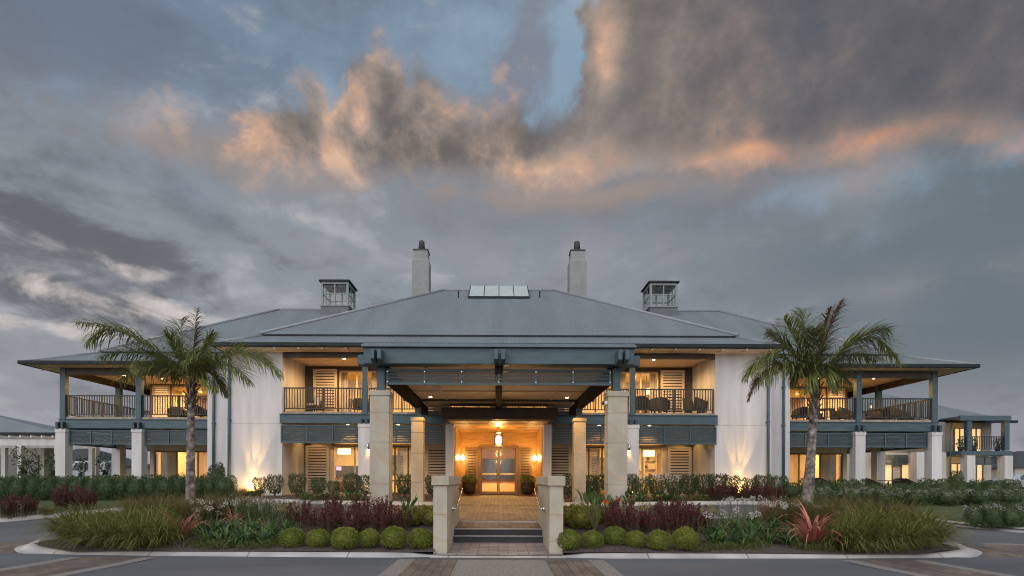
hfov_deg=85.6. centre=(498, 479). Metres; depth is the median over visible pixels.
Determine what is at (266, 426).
lodge building
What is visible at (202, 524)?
lily clump
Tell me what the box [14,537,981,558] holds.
kerb
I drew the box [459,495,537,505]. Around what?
porch floor
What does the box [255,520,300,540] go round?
lily clump
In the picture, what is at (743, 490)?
red shrub
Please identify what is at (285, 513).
flowering shrub
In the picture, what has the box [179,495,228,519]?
grass clump
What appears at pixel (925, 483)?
green bush
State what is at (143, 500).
grass clump
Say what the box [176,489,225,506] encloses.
grass clump
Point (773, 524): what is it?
lily clump
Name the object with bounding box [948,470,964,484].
leafy shrub
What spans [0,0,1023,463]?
sky
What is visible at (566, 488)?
clipped shrub
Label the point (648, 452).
drum pendant
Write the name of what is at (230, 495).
grass clump
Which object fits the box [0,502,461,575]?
road
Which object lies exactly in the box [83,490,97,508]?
red shrub
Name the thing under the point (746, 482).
clipped shrub
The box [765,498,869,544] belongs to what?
flax
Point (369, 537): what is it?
box ball
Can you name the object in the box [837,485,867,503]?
flowering bush
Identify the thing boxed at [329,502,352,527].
red shrub
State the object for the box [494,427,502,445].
pendant lantern
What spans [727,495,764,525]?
lily clump
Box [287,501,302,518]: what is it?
flowering shrub
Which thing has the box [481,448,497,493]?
door
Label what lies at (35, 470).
climbing vine
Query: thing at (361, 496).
lily clump
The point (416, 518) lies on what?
clipped mound
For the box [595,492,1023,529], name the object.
lawn
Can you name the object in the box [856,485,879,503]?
flowering bush
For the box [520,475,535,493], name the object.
planter
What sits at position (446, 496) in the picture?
stair wall
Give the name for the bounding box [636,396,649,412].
armchair
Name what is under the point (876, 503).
grass clump
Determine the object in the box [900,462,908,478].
window
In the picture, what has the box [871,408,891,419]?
round table
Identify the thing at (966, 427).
apartment block
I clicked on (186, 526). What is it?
flax
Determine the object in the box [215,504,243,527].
flax
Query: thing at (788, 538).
lily clump
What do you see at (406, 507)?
paddle leaf plant
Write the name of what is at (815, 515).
grass clump
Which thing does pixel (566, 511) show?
clipped mound
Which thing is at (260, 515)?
perennial flower
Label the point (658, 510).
red shrub
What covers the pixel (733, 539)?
lily clump
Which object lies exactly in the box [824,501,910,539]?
grass tussock
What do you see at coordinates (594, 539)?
box ball
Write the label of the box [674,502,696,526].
red shrub
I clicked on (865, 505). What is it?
grass clump
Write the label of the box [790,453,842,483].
window
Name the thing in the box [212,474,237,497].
hedge shrub
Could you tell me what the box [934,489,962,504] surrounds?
flowering bush
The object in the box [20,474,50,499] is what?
hedge shrub
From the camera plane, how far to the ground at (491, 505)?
22.14 m
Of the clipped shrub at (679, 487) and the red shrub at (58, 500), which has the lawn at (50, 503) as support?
the red shrub at (58, 500)
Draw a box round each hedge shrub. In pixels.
[0,475,17,499]
[5,475,32,499]
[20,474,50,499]
[33,476,59,499]
[51,475,74,494]
[65,475,91,499]
[81,475,105,498]
[93,474,120,499]
[110,474,135,499]
[124,475,148,499]
[140,474,162,499]
[153,474,178,498]
[170,472,185,497]
[182,475,206,497]
[199,473,220,496]
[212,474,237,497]
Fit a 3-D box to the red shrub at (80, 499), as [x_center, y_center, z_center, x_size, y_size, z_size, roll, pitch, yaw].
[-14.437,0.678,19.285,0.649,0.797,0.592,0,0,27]
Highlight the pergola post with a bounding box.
[95,447,99,479]
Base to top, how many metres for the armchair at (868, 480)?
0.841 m
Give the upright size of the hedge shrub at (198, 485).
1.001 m
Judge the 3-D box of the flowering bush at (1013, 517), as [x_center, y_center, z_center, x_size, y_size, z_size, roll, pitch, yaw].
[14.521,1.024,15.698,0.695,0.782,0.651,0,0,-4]
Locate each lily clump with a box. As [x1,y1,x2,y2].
[180,504,232,546]
[189,498,226,530]
[191,502,226,531]
[204,523,246,538]
[210,519,273,548]
[212,499,250,530]
[230,496,265,531]
[239,520,281,544]
[249,500,290,531]
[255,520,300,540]
[267,502,305,530]
[294,488,314,500]
[306,488,329,499]
[340,490,358,500]
[350,487,369,500]
[631,474,655,500]
[648,473,670,501]
[654,473,679,499]
[665,473,690,500]
[698,509,730,544]
[701,499,744,533]
[707,524,753,542]
[713,497,739,525]
[720,497,757,533]
[722,506,774,545]
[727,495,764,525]
[730,496,782,532]
[739,524,787,544]
[755,500,785,531]
[760,502,785,525]
[762,520,818,547]
[769,502,800,533]
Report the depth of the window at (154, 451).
29.53 m
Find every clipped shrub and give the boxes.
[252,477,267,496]
[265,474,284,496]
[287,472,307,496]
[310,476,326,493]
[327,480,340,495]
[343,473,361,494]
[356,474,369,494]
[395,473,410,497]
[424,475,440,497]
[560,473,572,498]
[585,474,599,497]
[595,474,603,495]
[627,473,639,497]
[630,476,650,495]
[649,474,667,495]
[666,473,684,496]
[680,474,699,496]
[691,473,713,496]
[709,473,730,492]
[721,475,741,493]
[741,476,759,491]
[753,473,775,494]
[770,475,789,498]
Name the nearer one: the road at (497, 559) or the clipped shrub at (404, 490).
the road at (497, 559)
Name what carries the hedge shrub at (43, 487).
on the lawn at (50, 503)
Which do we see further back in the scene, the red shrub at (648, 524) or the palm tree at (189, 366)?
the palm tree at (189, 366)
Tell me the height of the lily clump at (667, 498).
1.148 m
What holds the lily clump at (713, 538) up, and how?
on the garden bed at (778, 546)
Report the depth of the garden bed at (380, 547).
10.92 m
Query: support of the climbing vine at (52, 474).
attached to the white pergola
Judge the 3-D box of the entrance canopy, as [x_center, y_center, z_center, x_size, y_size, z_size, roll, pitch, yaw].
[0.004,-1.175,20.165,7.240,4.650,13.630,0,0,0]
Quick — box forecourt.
[392,505,602,520]
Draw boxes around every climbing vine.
[7,446,37,479]
[21,459,47,475]
[30,451,54,479]
[73,456,87,478]
[95,452,111,478]
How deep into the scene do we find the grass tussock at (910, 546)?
10.78 m
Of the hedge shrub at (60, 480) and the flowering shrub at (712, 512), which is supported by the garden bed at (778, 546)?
the flowering shrub at (712, 512)
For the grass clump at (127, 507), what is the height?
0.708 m
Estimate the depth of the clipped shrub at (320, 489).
21.81 m
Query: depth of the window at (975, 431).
38.59 m
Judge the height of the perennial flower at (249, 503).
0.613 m
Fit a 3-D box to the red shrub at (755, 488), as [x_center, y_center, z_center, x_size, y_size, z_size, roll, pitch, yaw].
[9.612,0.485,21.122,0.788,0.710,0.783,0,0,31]
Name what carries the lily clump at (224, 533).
on the garden bed at (380, 547)
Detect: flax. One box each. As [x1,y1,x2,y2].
[153,508,208,536]
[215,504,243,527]
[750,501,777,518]
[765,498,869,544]
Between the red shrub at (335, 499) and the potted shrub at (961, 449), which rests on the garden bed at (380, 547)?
the red shrub at (335, 499)
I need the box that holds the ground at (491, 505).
[432,490,1022,554]
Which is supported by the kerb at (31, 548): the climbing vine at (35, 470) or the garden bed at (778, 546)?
the garden bed at (778, 546)
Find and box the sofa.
[339,478,356,491]
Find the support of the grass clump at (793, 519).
on the garden bed at (778, 546)
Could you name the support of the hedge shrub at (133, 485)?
on the lawn at (50, 503)
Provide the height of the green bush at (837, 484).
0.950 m
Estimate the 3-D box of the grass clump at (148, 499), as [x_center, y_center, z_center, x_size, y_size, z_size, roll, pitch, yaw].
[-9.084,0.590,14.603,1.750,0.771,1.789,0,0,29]
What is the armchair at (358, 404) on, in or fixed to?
on the lodge building
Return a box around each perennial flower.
[220,495,245,519]
[233,500,253,522]
[240,496,262,517]
[246,497,269,521]
[257,495,275,516]
[262,497,285,522]
[278,498,299,521]
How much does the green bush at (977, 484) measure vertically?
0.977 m
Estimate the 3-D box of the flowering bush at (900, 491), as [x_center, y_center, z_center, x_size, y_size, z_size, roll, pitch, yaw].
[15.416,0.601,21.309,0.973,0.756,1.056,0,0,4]
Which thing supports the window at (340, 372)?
in the lodge building
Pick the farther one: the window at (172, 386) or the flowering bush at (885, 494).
the window at (172, 386)
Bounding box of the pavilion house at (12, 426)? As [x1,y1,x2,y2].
[0,415,95,478]
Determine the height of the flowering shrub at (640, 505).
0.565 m
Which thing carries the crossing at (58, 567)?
on the road at (234, 565)
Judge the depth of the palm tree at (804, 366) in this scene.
14.46 m
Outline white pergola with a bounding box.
[0,435,97,478]
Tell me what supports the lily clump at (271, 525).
on the garden bed at (380, 547)
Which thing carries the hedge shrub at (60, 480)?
on the lawn at (50, 503)
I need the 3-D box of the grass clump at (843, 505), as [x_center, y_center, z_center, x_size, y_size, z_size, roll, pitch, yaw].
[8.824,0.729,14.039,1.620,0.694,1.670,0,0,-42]
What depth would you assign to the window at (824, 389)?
29.52 m
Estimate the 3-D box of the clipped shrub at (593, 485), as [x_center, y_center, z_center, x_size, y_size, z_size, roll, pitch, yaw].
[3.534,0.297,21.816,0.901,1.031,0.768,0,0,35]
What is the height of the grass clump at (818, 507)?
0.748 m
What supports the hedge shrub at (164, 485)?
on the garden bed at (428, 498)
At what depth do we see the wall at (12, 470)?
34.12 m
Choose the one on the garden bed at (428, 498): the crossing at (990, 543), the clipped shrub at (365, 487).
the clipped shrub at (365, 487)
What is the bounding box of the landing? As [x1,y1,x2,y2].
[434,542,562,555]
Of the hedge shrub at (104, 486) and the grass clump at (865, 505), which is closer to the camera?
the grass clump at (865, 505)
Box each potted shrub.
[956,439,963,450]
[994,438,999,450]
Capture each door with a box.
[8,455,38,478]
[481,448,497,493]
[498,448,515,493]
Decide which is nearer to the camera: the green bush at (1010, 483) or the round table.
the green bush at (1010, 483)
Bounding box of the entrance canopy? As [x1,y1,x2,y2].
[358,343,639,517]
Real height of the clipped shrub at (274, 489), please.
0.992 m
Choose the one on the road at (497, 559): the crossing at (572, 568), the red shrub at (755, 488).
the crossing at (572, 568)
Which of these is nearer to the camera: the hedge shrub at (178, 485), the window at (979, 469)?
the hedge shrub at (178, 485)
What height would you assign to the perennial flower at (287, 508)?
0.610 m
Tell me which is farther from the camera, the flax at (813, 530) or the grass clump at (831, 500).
the grass clump at (831, 500)
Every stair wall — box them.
[431,476,462,553]
[534,476,564,554]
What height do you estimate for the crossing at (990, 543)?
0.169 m
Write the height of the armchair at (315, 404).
0.861 m
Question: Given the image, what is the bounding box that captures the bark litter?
[48,524,944,551]
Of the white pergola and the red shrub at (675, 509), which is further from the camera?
the white pergola
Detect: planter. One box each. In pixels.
[461,474,476,493]
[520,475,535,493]
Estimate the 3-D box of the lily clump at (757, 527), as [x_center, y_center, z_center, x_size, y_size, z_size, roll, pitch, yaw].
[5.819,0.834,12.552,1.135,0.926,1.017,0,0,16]
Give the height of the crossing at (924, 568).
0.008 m
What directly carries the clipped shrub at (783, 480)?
on the garden bed at (565, 497)
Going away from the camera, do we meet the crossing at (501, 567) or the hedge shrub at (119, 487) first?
the crossing at (501, 567)
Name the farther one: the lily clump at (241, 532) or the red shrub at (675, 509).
the red shrub at (675, 509)
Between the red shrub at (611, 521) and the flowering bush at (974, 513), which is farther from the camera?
the flowering bush at (974, 513)
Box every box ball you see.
[278,527,305,547]
[305,528,330,547]
[331,526,359,549]
[359,528,380,546]
[380,526,407,547]
[407,527,432,547]
[557,529,580,549]
[581,529,603,547]
[603,526,626,544]
[624,530,646,547]
[646,529,670,549]
[671,526,699,549]
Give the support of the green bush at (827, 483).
on the lawn at (954, 508)
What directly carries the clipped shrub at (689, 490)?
on the garden bed at (565, 497)
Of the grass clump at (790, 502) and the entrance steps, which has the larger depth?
the grass clump at (790, 502)
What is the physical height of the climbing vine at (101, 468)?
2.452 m
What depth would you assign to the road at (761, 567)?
9.88 m
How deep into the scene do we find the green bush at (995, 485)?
22.27 m
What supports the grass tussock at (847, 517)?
on the garden bed at (778, 546)
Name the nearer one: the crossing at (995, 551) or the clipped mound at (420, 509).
the crossing at (995, 551)
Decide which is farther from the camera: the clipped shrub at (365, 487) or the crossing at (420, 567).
the clipped shrub at (365, 487)
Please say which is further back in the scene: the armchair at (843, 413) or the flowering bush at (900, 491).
the armchair at (843, 413)
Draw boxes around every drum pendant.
[338,448,350,453]
[643,449,654,455]
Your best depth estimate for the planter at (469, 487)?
26.05 m
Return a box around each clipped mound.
[402,510,421,525]
[413,505,430,523]
[421,507,433,525]
[563,505,576,524]
[567,506,592,528]
[569,502,585,509]
[585,505,604,523]
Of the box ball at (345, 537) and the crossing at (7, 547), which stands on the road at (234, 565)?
the crossing at (7, 547)
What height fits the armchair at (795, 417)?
0.841 m
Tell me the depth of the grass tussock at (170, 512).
12.76 m
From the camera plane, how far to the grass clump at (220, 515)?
14.07 m
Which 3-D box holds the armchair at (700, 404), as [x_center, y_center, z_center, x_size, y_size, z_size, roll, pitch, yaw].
[8.971,-3.180,24.211,0.738,0.841,0.773,0,0,10]
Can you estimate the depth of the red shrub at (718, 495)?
20.79 m
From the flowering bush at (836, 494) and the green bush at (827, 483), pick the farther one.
the green bush at (827, 483)
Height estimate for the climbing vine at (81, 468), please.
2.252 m
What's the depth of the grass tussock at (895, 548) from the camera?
10.68 m
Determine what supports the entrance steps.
on the ground at (491, 505)
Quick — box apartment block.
[847,392,1017,484]
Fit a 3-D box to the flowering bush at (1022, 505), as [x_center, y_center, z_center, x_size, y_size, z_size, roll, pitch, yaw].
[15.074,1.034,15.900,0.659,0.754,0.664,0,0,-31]
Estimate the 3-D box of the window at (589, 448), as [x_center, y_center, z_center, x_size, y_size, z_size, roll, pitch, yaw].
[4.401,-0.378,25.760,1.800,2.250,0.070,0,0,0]
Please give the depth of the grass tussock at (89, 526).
10.80 m
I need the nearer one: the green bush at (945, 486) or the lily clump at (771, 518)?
the lily clump at (771, 518)
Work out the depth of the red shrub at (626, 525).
12.21 m
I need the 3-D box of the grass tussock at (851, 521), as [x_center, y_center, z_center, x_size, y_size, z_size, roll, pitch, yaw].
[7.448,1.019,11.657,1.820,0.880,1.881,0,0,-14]
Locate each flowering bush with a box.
[814,485,832,502]
[826,488,843,502]
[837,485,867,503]
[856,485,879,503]
[870,488,898,504]
[887,485,912,503]
[902,488,929,505]
[918,487,946,503]
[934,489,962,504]
[949,488,973,503]
[962,487,996,504]
[962,504,986,527]
[978,500,1008,528]
[983,489,1004,503]
[995,487,1023,505]
[998,502,1023,527]
[1016,503,1023,526]
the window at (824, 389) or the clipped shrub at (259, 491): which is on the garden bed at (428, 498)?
the clipped shrub at (259, 491)
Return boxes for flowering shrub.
[274,503,293,523]
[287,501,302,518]
[638,501,655,521]
[700,505,720,525]
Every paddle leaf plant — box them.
[397,494,417,527]
[573,487,609,530]
[595,488,621,520]
[622,489,644,511]
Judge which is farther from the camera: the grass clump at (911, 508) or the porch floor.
the porch floor
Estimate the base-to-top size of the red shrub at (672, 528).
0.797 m
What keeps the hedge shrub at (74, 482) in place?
on the lawn at (50, 503)
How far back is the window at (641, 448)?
25.73 m
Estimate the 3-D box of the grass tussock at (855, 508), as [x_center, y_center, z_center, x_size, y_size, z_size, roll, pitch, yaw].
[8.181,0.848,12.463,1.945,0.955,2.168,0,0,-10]
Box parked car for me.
[992,473,1023,487]
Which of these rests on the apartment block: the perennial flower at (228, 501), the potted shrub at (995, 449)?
the potted shrub at (995, 449)
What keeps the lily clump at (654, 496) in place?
on the garden bed at (565, 497)
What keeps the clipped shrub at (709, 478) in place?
on the garden bed at (565, 497)
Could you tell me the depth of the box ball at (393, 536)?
10.83 m
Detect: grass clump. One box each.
[38,503,59,515]
[100,491,157,512]
[113,494,161,515]
[123,489,195,512]
[126,489,174,506]
[141,492,202,518]
[149,488,184,505]
[149,492,219,523]
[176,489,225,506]
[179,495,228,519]
[199,487,242,517]
[200,486,268,516]
[229,493,267,514]
[232,486,249,496]
[246,487,256,495]
[750,495,800,522]
[753,490,799,513]
[760,494,823,525]
[766,492,822,517]
[778,496,844,527]
[794,494,846,513]
[811,498,854,523]
[814,491,879,508]
[822,496,868,515]
[834,489,900,512]
[837,496,895,513]
[858,497,914,516]
[861,494,926,516]
[883,499,936,516]
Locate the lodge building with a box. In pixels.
[17,240,980,497]
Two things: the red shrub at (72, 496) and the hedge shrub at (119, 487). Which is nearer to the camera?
the red shrub at (72, 496)
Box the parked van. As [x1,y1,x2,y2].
[73,461,111,478]
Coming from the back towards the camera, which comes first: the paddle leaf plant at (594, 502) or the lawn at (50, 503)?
the lawn at (50, 503)
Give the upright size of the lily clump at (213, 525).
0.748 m
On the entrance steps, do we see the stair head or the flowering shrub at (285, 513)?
the stair head
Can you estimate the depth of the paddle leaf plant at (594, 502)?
12.59 m
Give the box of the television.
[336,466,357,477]
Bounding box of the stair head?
[456,522,540,527]
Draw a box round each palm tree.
[68,307,284,507]
[737,298,907,506]
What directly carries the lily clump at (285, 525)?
on the garden bed at (380, 547)
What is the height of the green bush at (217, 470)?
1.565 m
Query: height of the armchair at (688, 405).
0.841 m
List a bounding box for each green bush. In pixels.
[206,462,225,477]
[779,482,801,498]
[796,477,817,497]
[815,480,832,489]
[830,479,851,488]
[849,478,867,487]
[869,481,883,488]
[881,483,902,490]
[901,482,921,490]
[916,478,937,490]
[932,478,955,492]
[951,481,971,491]
[965,478,986,490]
[981,480,1006,491]
[1000,478,1023,498]
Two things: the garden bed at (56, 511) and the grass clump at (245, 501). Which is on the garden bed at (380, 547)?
the grass clump at (245, 501)
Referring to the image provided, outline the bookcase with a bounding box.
[643,452,656,479]
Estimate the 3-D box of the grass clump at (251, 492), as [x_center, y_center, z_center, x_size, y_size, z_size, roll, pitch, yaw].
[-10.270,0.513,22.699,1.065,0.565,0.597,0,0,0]
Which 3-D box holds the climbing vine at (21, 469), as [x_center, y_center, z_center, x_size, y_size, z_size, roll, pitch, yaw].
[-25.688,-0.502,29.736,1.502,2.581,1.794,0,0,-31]
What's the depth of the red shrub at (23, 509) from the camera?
17.57 m
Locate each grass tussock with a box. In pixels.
[18,495,106,539]
[24,500,119,538]
[32,505,105,548]
[35,508,130,554]
[64,507,139,548]
[65,509,119,539]
[78,508,180,552]
[81,499,151,526]
[82,497,132,516]
[102,506,193,551]
[105,497,150,518]
[114,493,189,525]
[114,504,180,527]
[118,509,209,550]
[133,508,188,533]
[137,499,198,521]
[797,508,907,558]
[813,508,888,545]
[814,508,874,527]
[817,516,905,553]
[819,497,904,526]
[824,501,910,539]
[833,518,914,552]
[842,496,917,524]
[853,512,950,558]
[863,508,968,550]
[863,511,907,530]
[880,503,932,519]
[880,508,952,545]
[888,503,977,543]
[896,508,984,545]
[899,513,976,548]
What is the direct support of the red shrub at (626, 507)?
on the garden bed at (778, 546)
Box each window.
[154,451,206,477]
[172,386,207,406]
[333,446,357,493]
[339,371,376,411]
[392,446,410,493]
[586,447,603,494]
[621,372,657,412]
[639,447,663,494]
[790,388,825,419]
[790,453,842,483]
[885,461,892,484]
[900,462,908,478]
[951,463,959,474]
[953,428,964,450]
[972,428,981,450]
[975,465,983,482]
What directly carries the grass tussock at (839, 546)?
on the garden bed at (778, 546)
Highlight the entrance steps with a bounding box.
[453,528,542,542]
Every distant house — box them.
[73,449,149,477]
[991,451,1023,479]
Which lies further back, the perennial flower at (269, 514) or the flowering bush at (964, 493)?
the flowering bush at (964, 493)
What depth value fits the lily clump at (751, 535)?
11.35 m
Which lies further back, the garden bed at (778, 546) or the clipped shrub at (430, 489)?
the clipped shrub at (430, 489)
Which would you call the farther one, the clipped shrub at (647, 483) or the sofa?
the sofa
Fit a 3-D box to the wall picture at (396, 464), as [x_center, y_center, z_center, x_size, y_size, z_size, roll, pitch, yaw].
[-5.592,-0.771,30.457,0.700,1.100,0.046,0,0,0]
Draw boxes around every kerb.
[0,499,432,521]
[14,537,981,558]
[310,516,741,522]
[563,501,1023,532]
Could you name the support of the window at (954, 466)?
in the apartment block
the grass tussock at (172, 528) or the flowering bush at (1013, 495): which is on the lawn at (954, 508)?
the flowering bush at (1013, 495)
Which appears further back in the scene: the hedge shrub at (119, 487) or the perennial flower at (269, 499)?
the hedge shrub at (119, 487)
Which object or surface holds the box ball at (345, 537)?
on the garden bed at (380, 547)
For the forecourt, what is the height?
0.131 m
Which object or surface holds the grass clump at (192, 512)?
on the garden bed at (380, 547)
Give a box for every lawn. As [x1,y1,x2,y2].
[0,492,396,515]
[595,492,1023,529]
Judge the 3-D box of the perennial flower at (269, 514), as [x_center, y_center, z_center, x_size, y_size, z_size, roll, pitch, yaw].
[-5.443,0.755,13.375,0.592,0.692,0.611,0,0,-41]
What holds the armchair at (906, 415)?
on the lodge building
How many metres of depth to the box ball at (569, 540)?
10.73 m
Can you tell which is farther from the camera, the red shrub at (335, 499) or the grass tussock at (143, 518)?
the red shrub at (335, 499)
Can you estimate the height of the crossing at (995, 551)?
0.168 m
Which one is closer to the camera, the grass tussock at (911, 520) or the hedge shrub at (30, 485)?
the grass tussock at (911, 520)
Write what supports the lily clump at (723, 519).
on the garden bed at (778, 546)
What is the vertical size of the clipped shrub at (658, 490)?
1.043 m
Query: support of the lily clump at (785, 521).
on the garden bed at (778, 546)
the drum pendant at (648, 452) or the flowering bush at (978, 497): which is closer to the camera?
the flowering bush at (978, 497)
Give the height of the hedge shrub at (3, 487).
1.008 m
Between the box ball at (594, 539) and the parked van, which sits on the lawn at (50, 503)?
the parked van
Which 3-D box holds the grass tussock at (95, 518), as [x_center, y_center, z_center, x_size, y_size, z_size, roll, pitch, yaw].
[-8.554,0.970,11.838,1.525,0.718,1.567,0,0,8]
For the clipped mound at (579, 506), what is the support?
on the garden bed at (778, 546)
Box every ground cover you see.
[183,537,836,551]
[300,492,763,500]
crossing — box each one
[0,539,39,553]
[0,557,80,570]
[0,557,142,575]
[49,557,156,575]
[378,559,413,575]
[398,559,457,575]
[450,560,552,575]
[545,560,604,575]
[588,560,623,575]
[841,560,928,575]
[855,560,998,575]
[914,560,1014,575]
[947,541,1023,544]
[958,543,1023,557]
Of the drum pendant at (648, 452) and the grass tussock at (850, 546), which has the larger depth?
the drum pendant at (648, 452)
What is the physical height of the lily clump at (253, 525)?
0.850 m
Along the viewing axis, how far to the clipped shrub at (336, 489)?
21.55 m
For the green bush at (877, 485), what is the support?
on the lawn at (954, 508)
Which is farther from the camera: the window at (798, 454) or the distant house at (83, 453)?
the distant house at (83, 453)
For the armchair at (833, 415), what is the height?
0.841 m
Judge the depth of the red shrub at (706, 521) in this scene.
12.40 m
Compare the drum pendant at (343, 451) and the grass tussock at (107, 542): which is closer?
the grass tussock at (107, 542)
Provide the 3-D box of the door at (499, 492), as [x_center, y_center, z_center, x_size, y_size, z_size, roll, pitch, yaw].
[0.431,-0.383,27.014,0.850,2.250,0.132,0,0,0]
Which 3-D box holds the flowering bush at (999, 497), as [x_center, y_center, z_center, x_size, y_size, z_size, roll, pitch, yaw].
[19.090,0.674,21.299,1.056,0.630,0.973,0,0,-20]
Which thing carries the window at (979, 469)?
in the apartment block
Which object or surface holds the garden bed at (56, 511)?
on the lawn at (50, 503)
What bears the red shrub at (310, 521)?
on the garden bed at (380, 547)
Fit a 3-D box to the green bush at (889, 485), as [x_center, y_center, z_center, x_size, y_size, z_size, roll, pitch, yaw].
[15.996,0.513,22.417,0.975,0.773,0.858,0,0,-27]
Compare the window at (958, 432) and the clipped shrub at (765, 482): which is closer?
the clipped shrub at (765, 482)
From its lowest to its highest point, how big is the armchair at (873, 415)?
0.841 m
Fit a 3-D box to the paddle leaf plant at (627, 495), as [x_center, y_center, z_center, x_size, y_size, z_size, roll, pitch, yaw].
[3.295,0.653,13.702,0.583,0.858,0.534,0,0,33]
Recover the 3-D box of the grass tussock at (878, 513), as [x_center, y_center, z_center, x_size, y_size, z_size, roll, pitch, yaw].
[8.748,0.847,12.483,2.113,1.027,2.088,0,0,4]
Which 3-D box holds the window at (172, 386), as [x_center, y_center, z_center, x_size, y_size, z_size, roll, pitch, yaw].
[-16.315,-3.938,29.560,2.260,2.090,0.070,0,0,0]
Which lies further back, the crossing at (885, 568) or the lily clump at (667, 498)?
the lily clump at (667, 498)
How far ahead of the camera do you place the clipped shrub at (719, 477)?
21.70 m
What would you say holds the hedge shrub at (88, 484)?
on the lawn at (50, 503)
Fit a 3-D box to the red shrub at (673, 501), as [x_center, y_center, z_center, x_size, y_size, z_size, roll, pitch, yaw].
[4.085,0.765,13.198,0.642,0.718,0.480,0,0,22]
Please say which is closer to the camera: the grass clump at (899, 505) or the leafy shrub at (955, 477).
the grass clump at (899, 505)
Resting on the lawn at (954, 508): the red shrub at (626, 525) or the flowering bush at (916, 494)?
the flowering bush at (916, 494)
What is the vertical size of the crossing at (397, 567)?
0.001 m
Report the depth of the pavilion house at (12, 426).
34.12 m
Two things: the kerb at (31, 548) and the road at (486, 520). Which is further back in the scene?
the road at (486, 520)
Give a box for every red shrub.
[0,495,18,518]
[5,492,31,517]
[19,495,40,515]
[49,486,71,510]
[58,483,83,508]
[72,487,93,509]
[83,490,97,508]
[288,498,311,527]
[299,504,325,530]
[314,503,340,533]
[322,490,343,513]
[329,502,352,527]
[341,509,366,533]
[350,492,371,516]
[353,499,378,530]
[364,508,391,533]
[371,494,393,521]
[377,502,403,526]
[391,506,415,529]
[600,501,623,528]
[607,495,634,530]
[617,506,642,533]
[633,507,654,531]
[642,511,666,533]
[648,499,674,530]
[656,496,680,521]
[661,501,686,533]
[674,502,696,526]
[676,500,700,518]
[679,500,707,532]
[694,510,714,532]
[703,483,725,500]
[715,483,739,500]
[726,485,752,500]
[739,483,759,499]
[751,484,773,500]
[760,484,785,501]
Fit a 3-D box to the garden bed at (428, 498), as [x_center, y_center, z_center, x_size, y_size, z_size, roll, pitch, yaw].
[-7.760,0.842,22.657,10.912,0.341,5.686,0,0,0]
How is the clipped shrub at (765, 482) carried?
on the garden bed at (565, 497)
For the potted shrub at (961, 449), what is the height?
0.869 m
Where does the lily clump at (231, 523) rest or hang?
on the garden bed at (380, 547)
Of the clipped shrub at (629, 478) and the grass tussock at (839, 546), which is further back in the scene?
the clipped shrub at (629, 478)
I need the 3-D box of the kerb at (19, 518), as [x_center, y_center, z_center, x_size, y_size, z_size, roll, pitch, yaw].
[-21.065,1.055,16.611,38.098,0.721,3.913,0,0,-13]
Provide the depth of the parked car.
49.05 m
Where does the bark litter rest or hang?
on the garden bed at (380, 547)
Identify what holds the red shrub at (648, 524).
on the garden bed at (778, 546)
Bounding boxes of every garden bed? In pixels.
[0,506,105,517]
[34,516,433,551]
[157,494,432,501]
[562,516,960,553]
[563,495,827,504]
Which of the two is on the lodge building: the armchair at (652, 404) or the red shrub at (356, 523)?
the armchair at (652, 404)
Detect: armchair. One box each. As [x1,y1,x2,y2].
[167,406,183,416]
[195,406,206,416]
[306,396,325,411]
[353,398,368,411]
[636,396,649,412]
[644,398,655,412]
[654,397,668,412]
[682,398,699,412]
[695,397,707,412]
[791,407,808,419]
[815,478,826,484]
[830,410,844,419]
[838,407,851,419]
[864,408,880,419]
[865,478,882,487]
[883,407,901,419]
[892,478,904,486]
[896,409,913,419]
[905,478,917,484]
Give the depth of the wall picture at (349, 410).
30.44 m
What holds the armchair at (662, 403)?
on the lodge building
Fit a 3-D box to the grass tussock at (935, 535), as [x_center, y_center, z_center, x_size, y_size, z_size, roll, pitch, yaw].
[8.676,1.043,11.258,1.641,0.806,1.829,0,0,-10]
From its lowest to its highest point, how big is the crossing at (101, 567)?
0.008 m
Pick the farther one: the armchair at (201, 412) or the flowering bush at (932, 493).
the armchair at (201, 412)
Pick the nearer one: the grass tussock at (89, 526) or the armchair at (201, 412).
the grass tussock at (89, 526)
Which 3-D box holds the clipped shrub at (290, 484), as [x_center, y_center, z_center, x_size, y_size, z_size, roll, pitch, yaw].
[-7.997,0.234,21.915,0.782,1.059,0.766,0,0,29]
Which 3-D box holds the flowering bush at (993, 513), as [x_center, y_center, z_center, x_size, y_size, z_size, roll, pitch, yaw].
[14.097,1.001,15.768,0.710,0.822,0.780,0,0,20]
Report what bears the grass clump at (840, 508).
on the garden bed at (778, 546)
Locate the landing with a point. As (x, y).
(515, 549)
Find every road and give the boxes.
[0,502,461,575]
[428,558,567,559]
[459,520,514,520]
[564,505,1023,575]
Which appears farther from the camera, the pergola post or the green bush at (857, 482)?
the pergola post
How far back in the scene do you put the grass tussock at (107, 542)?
10.68 m
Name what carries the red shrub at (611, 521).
on the garden bed at (778, 546)
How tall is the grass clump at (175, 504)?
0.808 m
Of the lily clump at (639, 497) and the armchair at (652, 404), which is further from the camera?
the armchair at (652, 404)

